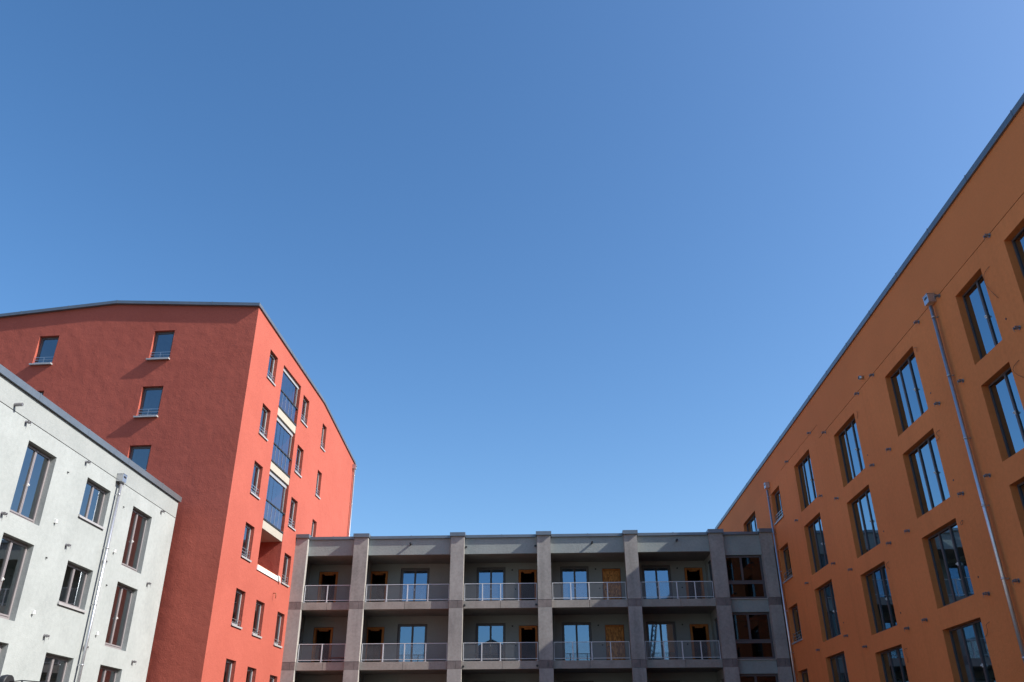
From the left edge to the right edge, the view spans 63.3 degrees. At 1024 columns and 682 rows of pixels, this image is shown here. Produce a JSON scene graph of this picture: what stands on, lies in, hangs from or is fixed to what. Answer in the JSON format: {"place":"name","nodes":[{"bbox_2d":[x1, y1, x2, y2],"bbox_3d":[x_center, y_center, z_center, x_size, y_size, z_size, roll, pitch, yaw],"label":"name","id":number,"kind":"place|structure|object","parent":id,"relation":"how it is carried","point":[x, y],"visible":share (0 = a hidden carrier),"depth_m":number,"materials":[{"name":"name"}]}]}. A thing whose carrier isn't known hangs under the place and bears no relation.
{"place":"outdoors","nodes":[
{"label":"outdoors","id":0,"kind":"place"},
{"bbox_2d":[0,674,43,681],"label":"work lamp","id":1,"kind":"object","parent":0,"point":[7,678],"visible":1,"depth_m":11.27,"materials":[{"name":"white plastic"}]},
{"bbox_2d":[0,364,181,681],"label":"apartment building","id":2,"kind":"structure","parent":0,"point":[87,519],"depth_m":28.45,"materials":[{"name":"paint"}]},
{"bbox_2d":[0,535,27,619],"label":"window","id":3,"kind":"structure","parent":2,"relation":"in","point":[12,551],"depth_m":25.88,"materials":[{"name":"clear glass"}]},
{"bbox_2d":[10,443,50,522],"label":"window","id":4,"kind":"structure","parent":2,"relation":"in","point":[29,488],"depth_m":27.21,"materials":[{"name":"blue glass"}]},
{"bbox_2d":[40,654,67,681],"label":"window","id":5,"kind":"structure","parent":2,"relation":"in","point":[54,667],"depth_m":28.30,"materials":[{"name":"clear glass"}]},
{"bbox_2d":[57,563,87,612],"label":"window","id":6,"kind":"structure","parent":2,"relation":"in","point":[75,577],"depth_m":29.47,"materials":[{"name":"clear glass"}]},
{"bbox_2d":[78,480,105,529],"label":"window","id":7,"kind":"structure","parent":2,"relation":"in","point":[93,498],"depth_m":30.83,"materials":[{"name":"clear glass"}]},
{"bbox_2d":[97,666,116,681],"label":"window","id":8,"kind":"structure","parent":2,"relation":"in","point":[106,674],"depth_m":31.39,"materials":[{"name":"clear glass"}]},
{"bbox_2d":[105,583,132,649],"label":"window","id":9,"kind":"structure","parent":2,"relation":"in","point":[123,595],"depth_m":32.43,"materials":[{"name":"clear glass"}]},
{"bbox_2d":[121,509,146,571],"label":"window","id":10,"kind":"structure","parent":2,"relation":"in","point":[133,545],"depth_m":33.78,"materials":[{"name":"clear glass"}]},
{"bbox_2d":[0,300,356,681],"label":"apartment building","id":11,"kind":"structure","parent":0,"point":[218,418],"depth_m":40.45,"materials":[{"name":"paint"}]},
{"bbox_2d":[29,337,58,365],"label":"window","id":12,"kind":"structure","parent":11,"relation":"in","point":[47,348],"depth_m":42.61,"materials":[{"name":"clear glass"}]},
{"bbox_2d":[129,446,150,470],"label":"window","id":13,"kind":"structure","parent":11,"relation":"in","point":[139,455],"depth_m":39.95,"materials":[{"name":"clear glass"}]},
{"bbox_2d":[133,387,162,417],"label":"window","id":14,"kind":"structure","parent":11,"relation":"in","point":[150,403],"depth_m":40.98,"materials":[{"name":"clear glass"}]},
{"bbox_2d":[146,332,174,360],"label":"window","id":15,"kind":"structure","parent":11,"relation":"in","point":[163,341],"depth_m":42.37,"materials":[{"name":"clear glass"}]},
{"bbox_2d":[223,659,231,681],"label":"window","id":16,"kind":"structure","parent":11,"relation":"in","point":[228,666],"depth_m":37.00,"materials":[{"name":"clear glass"}]},
{"bbox_2d":[231,589,241,628],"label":"window","id":17,"kind":"structure","parent":11,"relation":"in","point":[238,595],"depth_m":38.17,"materials":[{"name":"clear glass"}]},
{"bbox_2d":[241,524,251,561],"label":"window","id":18,"kind":"structure","parent":11,"relation":"in","point":[247,532],"depth_m":39.55,"materials":[{"name":"clear glass"}]},
{"bbox_2d":[246,668,252,681],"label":"window","id":19,"kind":"structure","parent":11,"relation":"in","point":[249,670],"depth_m":39.14,"materials":[{"name":"clear glass"}]},
{"bbox_2d":[250,463,259,499],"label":"window","id":20,"kind":"structure","parent":11,"relation":"in","point":[256,468],"depth_m":40.92,"materials":[{"name":"clear glass"}]},
{"bbox_2d":[252,601,261,637],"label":"window","id":21,"kind":"structure","parent":11,"relation":"in","point":[258,605],"depth_m":40.37,"materials":[{"name":"clear glass"}]},
{"bbox_2d":[258,407,267,440],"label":"window","id":22,"kind":"structure","parent":11,"relation":"in","point":[262,430],"depth_m":42.23,"materials":[{"name":"clear glass"}]},
{"bbox_2d":[267,353,275,385],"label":"window","id":23,"kind":"structure","parent":11,"relation":"in","point":[271,360],"depth_m":43.61,"materials":[{"name":"clear glass"}]},
{"bbox_2d":[273,613,281,647],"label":"window","id":24,"kind":"structure","parent":11,"relation":"in","point":[276,639],"depth_m":42.92,"materials":[{"name":"clear glass"}]},
{"bbox_2d":[281,555,288,586],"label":"window","id":25,"kind":"structure","parent":11,"relation":"in","point":[285,563],"depth_m":44.25,"materials":[{"name":"clear glass"}]},
{"bbox_2d":[288,499,295,530],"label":"window","id":26,"kind":"structure","parent":11,"relation":"in","point":[290,523],"depth_m":45.63,"materials":[{"name":"clear glass"}]},
{"bbox_2d":[294,447,301,477],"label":"window","id":27,"kind":"structure","parent":11,"relation":"in","point":[297,468],"depth_m":46.98,"materials":[{"name":"clear glass"}]},
{"bbox_2d":[301,398,307,427],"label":"window","id":28,"kind":"structure","parent":11,"relation":"in","point":[303,418],"depth_m":48.36,"materials":[{"name":"grey glass"}]},
{"bbox_2d":[315,473,320,498],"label":"window","id":29,"kind":"structure","parent":11,"relation":"in","point":[316,492],"depth_m":49.95,"materials":[{"name":"grey glass"}]},
{"bbox_2d":[320,427,324,451],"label":"window","id":30,"kind":"structure","parent":11,"relation":"in","point":[321,445],"depth_m":51.31,"materials":[{"name":"grey glass"}]},
{"bbox_2d":[328,657,343,661],"bbox_3d":[-9.287,17.097,44.327,1.000,0.423,0.400,-1,-27,2],"label":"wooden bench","id":31,"kind":"object","parent":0,"point":[330,658],"visible":0.28,"depth_m":44.25,"materials":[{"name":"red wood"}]},
{"bbox_2d":[0,0,1023,535],"label":"sky","id":32,"kind":"structure","parent":0,"point":[555,266],"materials":[{"name":"blue"}]},
{"bbox_2d":[280,528,792,681],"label":"apartment building","id":33,"kind":"structure","parent":0,"point":[623,606],"depth_m":44.80,"materials":[{"name":"concrete"}]},
{"bbox_2d":[396,624,426,661],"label":"window","id":34,"kind":"structure","parent":33,"relation":"in","point":[407,633],"depth_m":45.45,"materials":[{"name":"blue glass"}]},
{"bbox_2d":[399,568,429,601],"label":"window","id":35,"kind":"structure","parent":33,"relation":"in","point":[412,575],"depth_m":46.84,"materials":[{"name":"blue glass"}]},
{"bbox_2d":[475,623,505,660],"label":"window","id":36,"kind":"structure","parent":33,"relation":"in","point":[485,632],"depth_m":45.31,"materials":[{"name":"blue glass"}]},
{"bbox_2d":[476,567,505,600],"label":"window","id":37,"kind":"structure","parent":33,"relation":"in","point":[484,575],"depth_m":46.68,"materials":[{"name":"blue glass"}]},
{"bbox_2d":[560,566,588,599],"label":"window","id":38,"kind":"structure","parent":33,"relation":"in","point":[567,574],"depth_m":46.55,"materials":[{"name":"blue glass"}]},
{"bbox_2d":[562,622,591,659],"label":"window","id":39,"kind":"structure","parent":33,"relation":"in","point":[580,632],"depth_m":45.16,"materials":[{"name":"blue glass"}]},
{"bbox_2d":[563,681,593,681],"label":"window","id":40,"kind":"structure","parent":33,"relation":"in","point":[563,681],"depth_m":44.17,"materials":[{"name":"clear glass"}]},
{"bbox_2d":[642,566,672,598],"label":"window","id":41,"kind":"structure","parent":33,"relation":"in","point":[652,574],"depth_m":46.46,"materials":[{"name":"blue glass"}]},
{"bbox_2d":[646,622,677,659],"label":"window","id":42,"kind":"structure","parent":33,"relation":"in","point":[656,631],"depth_m":45.03,"materials":[{"name":"blue glass"}]},
{"bbox_2d":[650,680,679,681],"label":"window","id":43,"kind":"structure","parent":33,"relation":"in","point":[650,680],"depth_m":44.03,"materials":[{"name":"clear glass"}]},
{"bbox_2d":[709,562,714,597],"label":"window","id":44,"kind":"structure","parent":33,"relation":"in","point":[710,568],"depth_m":45.36,"materials":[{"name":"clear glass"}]},
{"bbox_2d":[715,619,721,658],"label":"window","id":45,"kind":"structure","parent":33,"relation":"in","point":[716,623],"depth_m":43.90,"materials":[{"name":"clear glass"}]},
{"bbox_2d":[725,555,767,598],"bbox_3d":[12.347,12.498,44.001,1.994,2.290,0.290,-1,-27,2],"label":"window","id":46,"kind":"structure","parent":33,"relation":"in","point":[745,575],"depth_m":44.06,"materials":[{"name":"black glass"}]},
{"bbox_2d":[732,612,775,659],"bbox_3d":[12.357,15.130,42.657,1.994,2.320,0.290,-1,-27,2],"label":"window","id":47,"kind":"structure","parent":33,"relation":"in","point":[752,630],"depth_m":42.71,"materials":[{"name":"black glass"}]},
{"bbox_2d":[739,674,777,681],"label":"window","id":48,"kind":"structure","parent":33,"relation":"in","point":[743,677],"depth_m":41.80,"materials":[{"name":"clear glass"}]},
{"bbox_2d":[715,93,1023,681],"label":"apartment building","id":49,"kind":"structure","parent":0,"point":[881,494],"depth_m":27.27,"materials":[{"name":"concrete"}]},
{"bbox_2d":[746,515,756,530],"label":"window","id":50,"kind":"structure","parent":49,"relation":"in","point":[751,525],"depth_m":50.14,"materials":[{"name":"glass"}]},
{"bbox_2d":[774,490,783,525],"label":"window","id":51,"kind":"structure","parent":49,"relation":"in","point":[777,495],"depth_m":44.44,"materials":[{"name":"glass"}]},
{"bbox_2d":[783,546,792,583],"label":"window","id":52,"kind":"structure","parent":49,"relation":"in","point":[785,551],"depth_m":43.02,"materials":[{"name":"glass"}]},
{"bbox_2d":[792,606,802,644],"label":"window","id":53,"kind":"structure","parent":49,"relation":"in","point":[798,633],"depth_m":41.65,"materials":[{"name":"glass"}]},
{"bbox_2d":[801,670,808,681],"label":"window","id":54,"kind":"structure","parent":49,"relation":"in","point":[805,678],"depth_m":40.54,"materials":[{"name":"glass"}]},
{"bbox_2d":[798,454,816,507],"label":"window","id":55,"kind":"structure","parent":49,"relation":"in","point":[805,468],"depth_m":39.64,"materials":[{"name":"glass"}]},
{"bbox_2d":[808,516,828,571],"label":"window","id":56,"kind":"structure","parent":49,"relation":"in","point":[819,552],"depth_m":38.28,"materials":[{"name":"glass"}]},
{"bbox_2d":[819,582,840,639],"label":"window","id":57,"kind":"structure","parent":49,"relation":"in","point":[827,599],"depth_m":36.92,"materials":[{"name":"glass"}]},
{"bbox_2d":[830,653,848,681],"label":"window","id":58,"kind":"structure","parent":49,"relation":"in","point":[838,662],"depth_m":35.81,"materials":[{"name":"glass"}]},
{"bbox_2d":[838,418,864,482],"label":"window","id":59,"kind":"structure","parent":49,"relation":"in","point":[852,456],"depth_m":33.94,"materials":[{"name":"glass"}]},
{"bbox_2d":[852,489,879,555],"bbox_3d":[13.860,7.050,32.366,0.175,2.250,2.600,-1,-27,2],"label":"window","id":60,"kind":"structure","parent":49,"relation":"in","point":[863,511],"depth_m":32.60,"materials":[{"name":"glass"}]},
{"bbox_2d":[865,564,896,633],"bbox_3d":[13.870,9.633,31.047,0.175,2.250,2.600,-1,-27,2],"label":"window","id":61,"kind":"structure","parent":49,"relation":"in","point":[881,601],"depth_m":31.28,"materials":[{"name":"glass"}]},
{"bbox_2d":[881,646,908,681],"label":"window","id":62,"kind":"structure","parent":49,"relation":"in","point":[893,662],"depth_m":30.19,"materials":[{"name":"glass"}]},
{"bbox_2d":[890,351,927,431],"bbox_3d":[13.630,1.741,28.379,0.175,2.280,2.540,-1,-27,2],"label":"window","id":63,"kind":"structure","parent":49,"relation":"in","point":[907,386],"depth_m":28.57,"materials":[{"name":"glass"}]},
{"bbox_2d":[908,433,949,514],"bbox_3d":[13.640,4.337,27.053,0.175,2.250,2.540,-1,-27,2],"label":"window","id":64,"kind":"structure","parent":49,"relation":"in","point":[925,461],"depth_m":27.23,"materials":[{"name":"glass"}]},
{"bbox_2d":[928,522,973,606],"bbox_3d":[13.651,6.920,25.734,0.175,2.250,2.540,-1,-27,2],"label":"window","id":65,"kind":"structure","parent":49,"relation":"in","point":[948,557],"depth_m":25.90,"materials":[{"name":"glass"}]},
{"bbox_2d":[949,619,995,681],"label":"window","id":66,"kind":"structure","parent":49,"relation":"in","point":[969,644],"depth_m":24.69,"materials":[{"name":"glass"}]},
{"bbox_2d":[962,274,1001,359],"bbox_3d":[13.434,-0.690,23.617,0.175,2.280,1.600,-1,-27,2],"label":"window","id":67,"kind":"structure","parent":49,"relation":"in","point":[984,326],"depth_m":23.79,"materials":[{"name":"glass"}]},
{"bbox_2d":[988,367,1023,456],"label":"window","id":68,"kind":"structure","parent":49,"relation":"in","point":[1004,393],"depth_m":22.50,"materials":[{"name":"glass"}]},
{"bbox_2d":[1011,227,1023,277],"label":"window","id":69,"kind":"structure","parent":49,"relation":"in","point":[1018,241],"depth_m":21.83,"materials":[{"name":"glass"}]},
{"bbox_2d":[1017,481,1023,508],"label":"window","id":70,"kind":"structure","parent":49,"relation":"in","point":[1020,486],"depth_m":21.97,"materials":[{"name":"glass"}]}
]}

